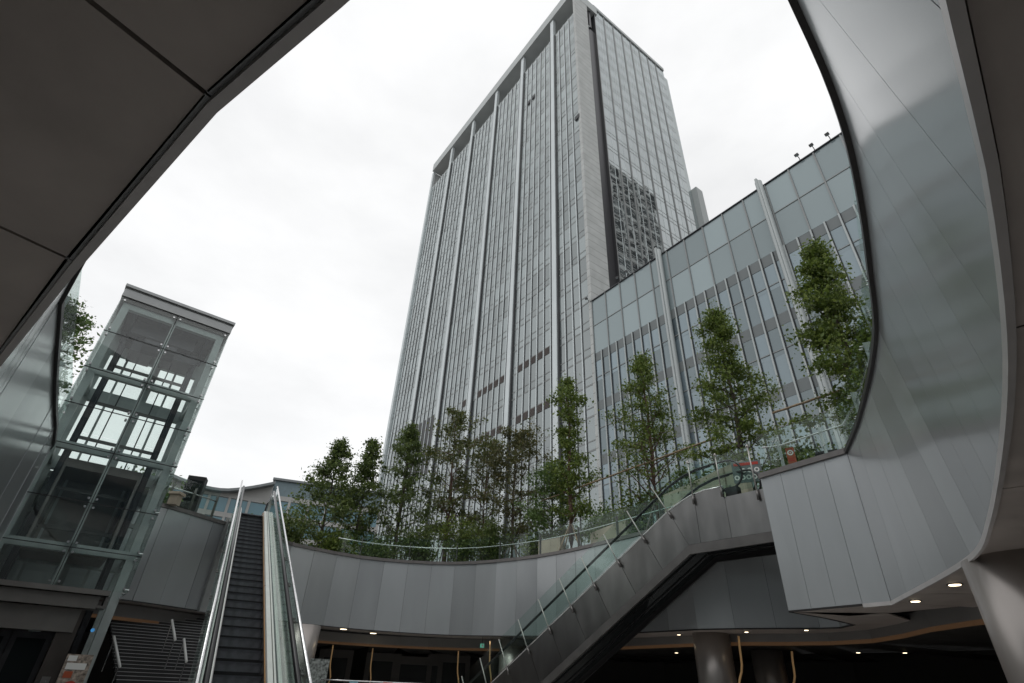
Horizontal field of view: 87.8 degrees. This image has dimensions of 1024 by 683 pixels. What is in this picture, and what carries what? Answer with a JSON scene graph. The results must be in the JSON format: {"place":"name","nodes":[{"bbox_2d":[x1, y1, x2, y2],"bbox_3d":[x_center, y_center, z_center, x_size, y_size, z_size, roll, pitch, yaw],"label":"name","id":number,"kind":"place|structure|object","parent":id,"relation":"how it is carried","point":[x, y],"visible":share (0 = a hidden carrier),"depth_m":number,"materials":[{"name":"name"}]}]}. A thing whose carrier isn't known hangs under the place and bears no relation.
{"place":"outdoors","nodes":[
{"label":"outdoors","id":0,"kind":"place"},
{"bbox_2d":[177,475,207,511],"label":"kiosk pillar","id":1,"kind":"structure","parent":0,"point":[193,483],"depth_m":23.20,"materials":[{"name":"black metal"}]},
{"bbox_2d":[151,469,275,520],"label":"office block","id":2,"kind":"structure","parent":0,"point":[255,497],"depth_m":69.99,"materials":[{"name":"grey"}]},
{"bbox_2d":[199,494,207,508],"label":"window","id":3,"kind":"structure","parent":2,"relation":"in","point":[203,501],"depth_m":68.68,"materials":[{"name":"blue glass"}]},
{"bbox_2d":[207,495,227,511],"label":"window","id":4,"kind":"structure","parent":2,"relation":"in","point":[222,502],"depth_m":69.42,"materials":[{"name":"blue glass"}]},
{"bbox_2d":[227,499,247,512],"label":"window","id":5,"kind":"structure","parent":2,"relation":"in","point":[244,503],"depth_m":70.41,"materials":[{"name":"blue glass"}]},
{"bbox_2d":[247,502,265,514],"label":"window","id":6,"kind":"structure","parent":2,"relation":"in","point":[255,508],"depth_m":71.39,"materials":[{"name":"blue glass"}]},
{"bbox_2d":[280,623,320,682],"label":"round column","id":7,"kind":"structure","parent":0,"point":[311,633],"depth_m":23.10,"materials":[{"name":"metal"}]},
{"bbox_2d":[267,477,382,552],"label":"office block","id":8,"kind":"structure","parent":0,"point":[286,487],"depth_m":74.24,"materials":[{"name":"grey"}]},
{"bbox_2d":[269,501,287,514],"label":"window","id":9,"kind":"structure","parent":8,"relation":"in","point":[272,508],"depth_m":72.66,"materials":[{"name":"blue glass"}]},
{"bbox_2d":[287,503,306,517],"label":"window","id":10,"kind":"structure","parent":8,"relation":"in","point":[291,504],"depth_m":73.27,"materials":[{"name":"blue glass"}]},
{"bbox_2d":[307,505,324,520],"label":"window","id":11,"kind":"structure","parent":8,"relation":"in","point":[309,505],"depth_m":73.86,"materials":[{"name":"blue glass"}]},
{"bbox_2d":[363,512,376,526],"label":"window","id":12,"kind":"structure","parent":8,"relation":"in","point":[374,524],"depth_m":75.72,"materials":[{"name":"glass"}]},
{"bbox_2d":[50,0,840,489],"label":"sky","id":13,"kind":"structure","parent":0,"point":[294,217],"materials":[{"name":"white"}]},
{"bbox_2d":[498,639,525,674],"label":"round column","id":14,"kind":"structure","parent":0,"point":[512,651],"depth_m":24.82,"materials":[{"name":"metal"}]},
{"bbox_2d":[375,0,708,561],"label":"office tower","id":15,"kind":"structure","parent":0,"point":[560,190],"depth_m":107.05,"materials":[{"name":"grey glass"}]},
{"bbox_2d":[590,132,871,523],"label":"podium block","id":16,"kind":"structure","parent":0,"point":[739,258],"depth_m":55.91,"materials":[{"name":"grey glass"}]},
{"bbox_2d":[750,649,788,682],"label":"round column","id":17,"kind":"structure","parent":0,"point":[769,666],"depth_m":18.85,"materials":[{"name":"metal"}]},
{"bbox_2d":[791,651,795,682],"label":"golden strip","id":18,"kind":"object","parent":17,"relation":"attached to","point":[794,673],"visible":1,"depth_m":18.65,"materials":[{"name":"gold metal"}]},
{"label":"court floor","id":19,"kind":"structure","parent":0,"visible":0},
{"bbox_2d":[56,654,93,682],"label":"sign stand","id":20,"kind":"object","parent":19,"relation":"on","point":[75,668],"visible":1,"depth_m":13.41,"materials":[{"name":"white paint"}]},
{"bbox_2d":[0,283,235,682],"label":"glass lift","id":21,"kind":"object","parent":19,"relation":"on","point":[82,506],"visible":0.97,"depth_m":16.59,"materials":[{"name":"glass"}]},
{"bbox_2d":[0,629,12,655],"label":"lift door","id":22,"kind":"structure","parent":21,"relation":"in","point":[5,634],"depth_m":13.25,"materials":[{"name":"metal"}]},
{"bbox_2d":[0,630,54,682],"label":"lift door","id":23,"kind":"structure","parent":21,"relation":"in","point":[23,655],"depth_m":13.32,"materials":[{"name":"metal"}]},
{"bbox_2d":[108,615,203,682],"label":"stairs","id":24,"kind":"structure","parent":19,"relation":"on","point":[143,658],"depth_m":18.11,"materials":[{"name":"black paint"}]},
{"bbox_2d":[101,635,120,682],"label":"handrail","id":25,"kind":"object","parent":24,"relation":"on","point":[116,652],"visible":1,"depth_m":16.54,"materials":[{"name":"silver metal"}]},
{"bbox_2d":[161,619,176,670],"bbox_3d":[-11.378,10.012,17.652,0.080,1.526,1.558,26,-40,-32],"label":"handrail","id":26,"kind":"object","parent":24,"relation":"on","point":[173,630],"visible":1,"depth_m":17.74,"materials":[{"name":"silver metal"}]},
{"bbox_2d":[174,638,187,682],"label":"handrail","id":27,"kind":"object","parent":24,"relation":"on","point":[185,650],"visible":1,"depth_m":17.31,"materials":[{"name":"silver metal"}]},
{"bbox_2d":[188,486,301,682],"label":"escalator","id":28,"kind":"object","parent":19,"relation":"on","point":[243,645],"visible":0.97,"depth_m":11.23,"materials":[{"name":"metal"}]},
{"bbox_2d":[188,480,242,682],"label":"glass screen","id":29,"kind":"object","parent":28,"relation":"attached to","point":[199,665],"visible":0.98,"depth_m":10.08,"materials":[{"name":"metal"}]},
{"bbox_2d":[277,486,311,682],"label":"glass screen","id":30,"kind":"object","parent":28,"relation":"attached to","point":[307,668],"visible":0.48,"depth_m":9.68,"materials":[{"name":"metal"}]},
{"bbox_2d":[306,658,329,682],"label":"poster stand","id":31,"kind":"object","parent":19,"relation":"on","point":[319,669],"visible":1,"depth_m":22.45,"materials":[{"name":"grey stone"}]},
{"bbox_2d":[328,645,333,682],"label":"golden strip","id":32,"kind":"object","parent":19,"relation":"on","point":[330,662],"visible":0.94,"depth_m":25.49,"materials":[{"name":"gold metal"}]},
{"bbox_2d":[320,679,404,682],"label":"glass balustrade","id":33,"kind":"object","parent":19,"relation":"on","point":[357,680],"visible":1,"depth_m":22.10,"materials":[{"name":"glass"}]},
{"bbox_2d":[457,651,458,682],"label":"golden strip","id":34,"kind":"object","parent":19,"relation":"on","point":[457,666],"visible":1,"depth_m":25.93,"materials":[{"name":"gold metal"}]},
{"bbox_2d":[0,628,1007,682],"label":"hall","id":35,"kind":"structure","parent":19,"relation":"on","point":[398,665],"depth_m":28.90,"materials":[{"name":"black paint"}]},
{"bbox_2d":[324,657,346,682],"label":"door panel","id":36,"kind":"structure","parent":35,"relation":"in","point":[338,665],"depth_m":29.97,"materials":[{"name":"black glass"}]},
{"bbox_2d":[370,648,372,680],"bbox_3d":[-7.063,16.861,26.264,0.193,3.002,0.060,9,-34,-10],"label":"golden strip","id":37,"kind":"object","parent":35,"relation":"attached to","point":[371,663],"visible":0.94,"depth_m":26.71,"materials":[{"name":"gold metal"}]},
{"bbox_2d":[368,661,392,682],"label":"door panel","id":38,"kind":"structure","parent":35,"relation":"in","point":[380,670],"depth_m":30.41,"materials":[{"name":"black glass"}]},
{"bbox_2d":[398,664,432,682],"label":"door panel","id":39,"kind":"structure","parent":35,"relation":"in","point":[408,673],"depth_m":30.63,"materials":[{"name":"black glass"}]},
{"bbox_2d":[432,662,464,682],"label":"door panel","id":40,"kind":"structure","parent":35,"relation":"in","point":[449,671],"depth_m":30.87,"materials":[{"name":"black glass"}]},
{"bbox_2d":[489,641,491,679],"bbox_3d":[-0.986,14.936,23.189,0.193,3.302,0.062,2,-33,0],"label":"golden strip","id":41,"kind":"object","parent":35,"relation":"attached to","point":[489,658],"visible":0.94,"depth_m":23.75,"materials":[{"name":"gold metal"}]},
{"bbox_2d":[469,459,776,682],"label":"escalator","id":42,"kind":"object","parent":19,"relation":"on","point":[689,544],"visible":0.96,"depth_m":18.49,"materials":[{"name":"silver metal"}]},
{"bbox_2d":[461,444,759,682],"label":"railing posts","id":43,"kind":"object","parent":42,"relation":"attached to","point":[644,540],"visible":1,"depth_m":19.12,"materials":[{"name":"grey metal"}]},
{"bbox_2d":[731,460,761,483],"bbox_3d":[8.162,4.884,18.266,0.960,1.600,0.090,-12,-36,21],"label":"safety board","id":44,"kind":"object","parent":42,"relation":"on","point":[748,475],"visible":0.65,"depth_m":18.48,"materials":[{"name":"grey"}]},
{"bbox_2d":[692,632,736,682],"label":"round column","id":45,"kind":"structure","parent":19,"relation":"on","point":[714,657],"depth_m":17.93,"materials":[{"name":"metal"}]},
{"bbox_2d":[738,636,742,682],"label":"golden strip","id":46,"kind":"object","parent":45,"relation":"attached to","point":[741,670],"visible":1,"depth_m":17.70,"materials":[{"name":"gold metal"}]},
{"bbox_2d":[961,548,1023,682],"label":"round column","id":47,"kind":"structure","parent":19,"relation":"on","point":[995,580],"depth_m":7.44,"materials":[{"name":"concrete"}]},
{"bbox_2d":[0,0,1023,662],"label":"court wall","id":48,"kind":"structure","parent":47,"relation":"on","point":[878,522],"depth_m":5.49,"materials":[{"name":"metal"}]},
{"bbox_2d":[58,296,73,416],"bbox_3d":[-8.050,-0.996,10.048,0.938,1.150,16.298,28,-41,-33],"label":"glass balustrade","id":49,"kind":"object","parent":48,"relation":"on","point":[62,364],"visible":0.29,"depth_m":13.22,"materials":[{"name":"glass"}]},
{"bbox_2d":[167,491,185,505],"bbox_3d":[-12.989,6.070,20.546,0.440,0.470,0.440,2,-33,0],"label":"stone post","id":50,"kind":"object","parent":48,"relation":"on","point":[175,498],"visible":1,"depth_m":20.45,"materials":[{"name":"beige stone"}]},
{"bbox_2d":[166,481,218,516],"bbox_3d":[-13.132,6.130,21.288,0.311,1.150,2.972,-16,-37,26],"label":"glass balustrade","id":51,"kind":"object","parent":48,"relation":"on","point":[193,498],"visible":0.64,"depth_m":21.61,"materials":[{"name":"metal"}]},
{"bbox_2d":[339,503,672,561],"bbox_3d":[1.353,8.832,24.456,20.998,1.150,4.338,-15,-37,24],"label":"glass balustrade","id":52,"kind":"object","parent":48,"relation":"on","point":[616,522],"visible":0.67,"depth_m":26.01,"materials":[{"name":"metal"}]},
{"bbox_2d":[762,280,871,465],"bbox_3d":[5.056,-1.113,8.997,2.499,1.150,16.235,-12,-36,21],"label":"glass balustrade","id":53,"kind":"object","parent":48,"relation":"on","point":[855,395],"visible":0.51,"depth_m":13.60,"materials":[{"name":"paint"}]},
{"bbox_2d":[785,447,796,463],"bbox_3d":[7.922,3.235,15.119,0.220,0.460,0.025,-15,-37,24],"label":"notice sign","id":54,"kind":"object","parent":53,"relation":"attached to","point":[790,454],"visible":0.98,"depth_m":15.11,"materials":[{"name":"brown"}]},
{"bbox_2d":[946,583,963,585],"bbox_3d":[8.065,4.428,9.702,0.256,0.030,0.260,2,-33,0],"label":"downlight","id":55,"kind":"object","parent":48,"relation":"attached to","point":[955,584],"visible":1,"depth_m":9.65,"materials":[{"name":"beige plastic"}]},
{"label":"plaza","id":56,"kind":"structure","parent":0,"visible":0},
{"bbox_2d":[58,294,102,406],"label":"tree","id":57,"kind":"object","parent":56,"relation":"on","point":[71,312],"visible":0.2,"depth_m":22.57,"materials":[{"name":"green plant"}]},
{"bbox_2d":[120,466,186,502],"bbox_3d":[-14.910,6.196,21.958,2.706,1.855,3.076,2,-33,0],"label":"shrub","id":58,"kind":"object","parent":56,"relation":"on","point":[169,489],"visible":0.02,"depth_m":21.75,"materials":[{"name":"green plant"}]},
{"bbox_2d":[251,502,326,543],"bbox_3d":[-11.661,9.736,27.922,4.082,2.700,2.593,23,-38,-28],"label":"shrub","id":59,"kind":"object","parent":56,"relation":"on","point":[296,535],"visible":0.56,"depth_m":27.79,"materials":[{"name":"green plant"}]},
{"bbox_2d":[280,436,365,547],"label":"tree","id":60,"kind":"object","parent":56,"relation":"on","point":[336,465],"visible":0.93,"depth_m":30.81,"materials":[{"name":"green plant"}]},
{"bbox_2d":[309,522,363,554],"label":"shrub","id":61,"kind":"object","parent":56,"relation":"on","point":[337,544],"visible":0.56,"depth_m":28.78,"materials":[{"name":"green plant"}]},
{"bbox_2d":[315,436,394,555],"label":"tree","id":62,"kind":"object","parent":56,"relation":"on","point":[365,467],"visible":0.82,"depth_m":32.50,"materials":[{"name":"green plant"}]},
{"bbox_2d":[354,534,415,559],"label":"shrub","id":63,"kind":"object","parent":56,"relation":"on","point":[379,551],"visible":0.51,"depth_m":29.75,"materials":[{"name":"green plant"}]},
{"bbox_2d":[357,420,445,558],"bbox_3d":[-6.973,9.708,34.241,6.374,9.900,6.151,2,-33,0],"label":"tree","id":64,"kind":"object","parent":56,"relation":"on","point":[409,439],"visible":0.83,"depth_m":34.00,"materials":[{"name":"green plant"}]},
{"bbox_2d":[388,518,445,560],"bbox_3d":[-5.535,11.726,30.797,3.113,2.937,3.486,-21,-40,32],"label":"shrub","id":65,"kind":"object","parent":56,"relation":"on","point":[422,554],"visible":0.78,"depth_m":30.50,"materials":[{"name":"green plant"}]},
{"bbox_2d":[437,535,452,561],"bbox_3d":[-4.171,13.091,32.922,1.621,3.025,1.621,-7,-34,14],"label":"stake tripod","id":66,"kind":"object","parent":56,"relation":"on","point":[442,550],"visible":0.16,"depth_m":33.13,"materials":[{"name":"grey wood"}]},
{"bbox_2d":[418,403,500,561],"bbox_3d":[-4.129,9.842,35.859,6.266,11.657,6.142,-27,-43,37],"label":"tree","id":67,"kind":"object","parent":56,"relation":"on","point":[460,418],"visible":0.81,"depth_m":35.47,"materials":[{"name":"green plant"}]},
{"bbox_2d":[431,510,494,561],"bbox_3d":[-3.040,11.844,31.512,3.379,3.676,3.412,26,-40,-31],"label":"shrub","id":68,"kind":"object","parent":56,"relation":"on","point":[461,553],"visible":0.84,"depth_m":31.38,"materials":[{"name":"green plant"}]},
{"bbox_2d":[432,431,520,559],"bbox_3d":[-1.964,11.060,36.242,5.936,10.191,5.794,-12,-36,21],"label":"tree","id":69,"kind":"object","parent":56,"relation":"on","point":[489,444],"visible":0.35,"depth_m":36.47,"materials":[{"name":"green plant"}]},
{"bbox_2d":[462,508,529,560],"bbox_3d":[-1.067,11.694,31.051,3.074,3.598,4.165,-27,-43,37],"label":"shrub","id":70,"kind":"object","parent":56,"relation":"on","point":[492,553],"visible":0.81,"depth_m":30.66,"materials":[{"name":"green plant"}]},
{"bbox_2d":[501,542,518,558],"bbox_3d":[-0.032,12.843,31.626,1.902,2.335,1.902,-7,-34,14],"label":"stake tripod","id":71,"kind":"object","parent":56,"relation":"on","point":[514,550],"visible":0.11,"depth_m":31.90,"materials":[{"name":"grey wood"}]},
{"bbox_2d":[471,416,561,557],"bbox_3d":[0.411,9.555,33.382,6.247,9.756,5.953,2,-33,0],"label":"tree","id":72,"kind":"object","parent":56,"relation":"on","point":[521,439],"visible":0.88,"depth_m":34.07,"materials":[{"name":"green plant"}]},
{"bbox_2d":[515,522,554,556],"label":"shrub","id":73,"kind":"object","parent":56,"relation":"on","point":[533,546],"visible":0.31,"depth_m":28.70,"materials":[{"name":"green plant"}]},
{"bbox_2d":[500,458,589,548],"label":"tree","id":74,"kind":"object","parent":56,"relation":"on","point":[534,514],"visible":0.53,"depth_m":29.91,"materials":[{"name":"green plant"}]},
{"bbox_2d":[541,438,711,501],"bbox_3d":[5.013,6.591,26.299,0.096,0.111,11.766,22,-38,-28],"label":"bamboo pole","id":75,"kind":"object","parent":74,"relation":"attached to","point":[669,454],"visible":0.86,"depth_m":25.26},
{"bbox_2d":[538,537,563,553],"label":"planter wall","id":76,"kind":"structure","parent":56,"relation":"on","point":[550,545],"depth_m":27.55,"materials":[{"name":"beige concrete"}]},
{"bbox_2d":[558,518,580,550],"bbox_3d":[3.034,10.168,27.238,1.479,2.230,1.479,-7,-34,14],"label":"stake tripod","id":77,"kind":"object","parent":56,"relation":"on","point":[567,536],"visible":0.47,"depth_m":27.34,"materials":[{"name":"brown wood"}]},
{"bbox_2d":[537,374,604,547],"bbox_3d":[3.182,6.487,29.436,4.063,10.773,3.776,30,-42,-35],"label":"tree","id":78,"kind":"object","parent":56,"relation":"on","point":[567,387],"visible":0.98,"depth_m":29.39,"materials":[{"name":"green plant"}]},
{"bbox_2d":[576,498,636,543],"bbox_3d":[4.922,9.102,26.246,3.360,3.078,3.525,-9,-35,17],"label":"shrub","id":79,"kind":"object","parent":56,"relation":"on","point":[596,521],"visible":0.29,"depth_m":25.97,"materials":[{"name":"green plant"}]},
{"bbox_2d":[590,520,631,542],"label":"planter wall","id":80,"kind":"structure","parent":56,"relation":"on","point":[608,532],"depth_m":24.82,"materials":[{"name":"beige concrete"}]},
{"bbox_2d":[608,480,660,533],"bbox_3d":[5.709,8.211,24.860,2.785,3.170,2.841,-8,-35,15],"label":"shrub","id":81,"kind":"object","parent":56,"relation":"on","point":[640,522],"visible":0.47,"depth_m":24.44,"materials":[{"name":"green plant"}]},
{"bbox_2d":[598,349,698,520],"bbox_3d":[6.880,4.751,25.765,5.607,9.932,6.195,2,-33,0],"label":"tree","id":82,"kind":"object","parent":56,"relation":"on","point":[642,365],"visible":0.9,"depth_m":25.67,"materials":[{"name":"green plant"}]},
{"bbox_2d":[646,491,664,529],"bbox_3d":[6.528,7.854,23.649,1.620,2.430,1.620,-7,-34,14],"label":"stake tripod","id":83,"kind":"object","parent":56,"relation":"on","point":[653,506],"visible":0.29,"depth_m":23.75,"materials":[{"name":"wood"}]},
{"bbox_2d":[670,462,725,503],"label":"shrub","id":84,"kind":"object","parent":56,"relation":"on","point":[703,474],"depth_m":21.76,"materials":[{"name":"green plant"}]},
{"bbox_2d":[663,460,752,512],"bbox_3d":[7.518,6.223,20.686,0.448,1.998,4.244,18,-36,-22],"label":"glass railing","id":85,"kind":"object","parent":56,"relation":"on","point":[673,498],"depth_m":20.59,"materials":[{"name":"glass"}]},
{"bbox_2d":[666,298,816,490],"bbox_3d":[9.700,2.789,23.101,7.377,10.507,5.758,20,-37,-25],"label":"tree","id":86,"kind":"object","parent":56,"relation":"on","point":[730,369],"visible":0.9,"depth_m":22.96,"materials":[{"name":"green plant"}]},
{"bbox_2d":[758,428,821,471],"bbox_3d":[9.741,4.187,17.858,2.537,2.512,2.783,27,-41,-33],"label":"shrub","id":87,"kind":"object","parent":56,"relation":"on","point":[779,464],"visible":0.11,"depth_m":17.92,"materials":[{"name":"green plant"}]},
{"bbox_2d":[815,449,837,455],"bbox_3d":[8.722,3.175,14.708,0.560,0.330,0.060,-17,-38,27],"label":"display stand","id":88,"kind":"object","parent":56,"relation":"on","point":[819,453],"visible":0.2,"depth_m":14.81,"materials":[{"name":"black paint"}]},
{"bbox_2d":[782,235,871,459],"bbox_3d":[11.200,0.140,18.209,4.899,9.698,4.267,-3,-34,9],"label":"tree","id":89,"kind":"object","parent":56,"relation":"on","point":[834,305],"visible":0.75,"depth_m":18.36,"materials":[{"name":"green plant"}]},
{"bbox_2d":[772,388,843,413],"bbox_3d":[10.616,2.155,19.140,0.096,0.111,2.643,25,-39,-30],"label":"bamboo pole","id":90,"kind":"object","parent":89,"relation":"attached to","point":[795,405],"visible":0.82,"depth_m":19.30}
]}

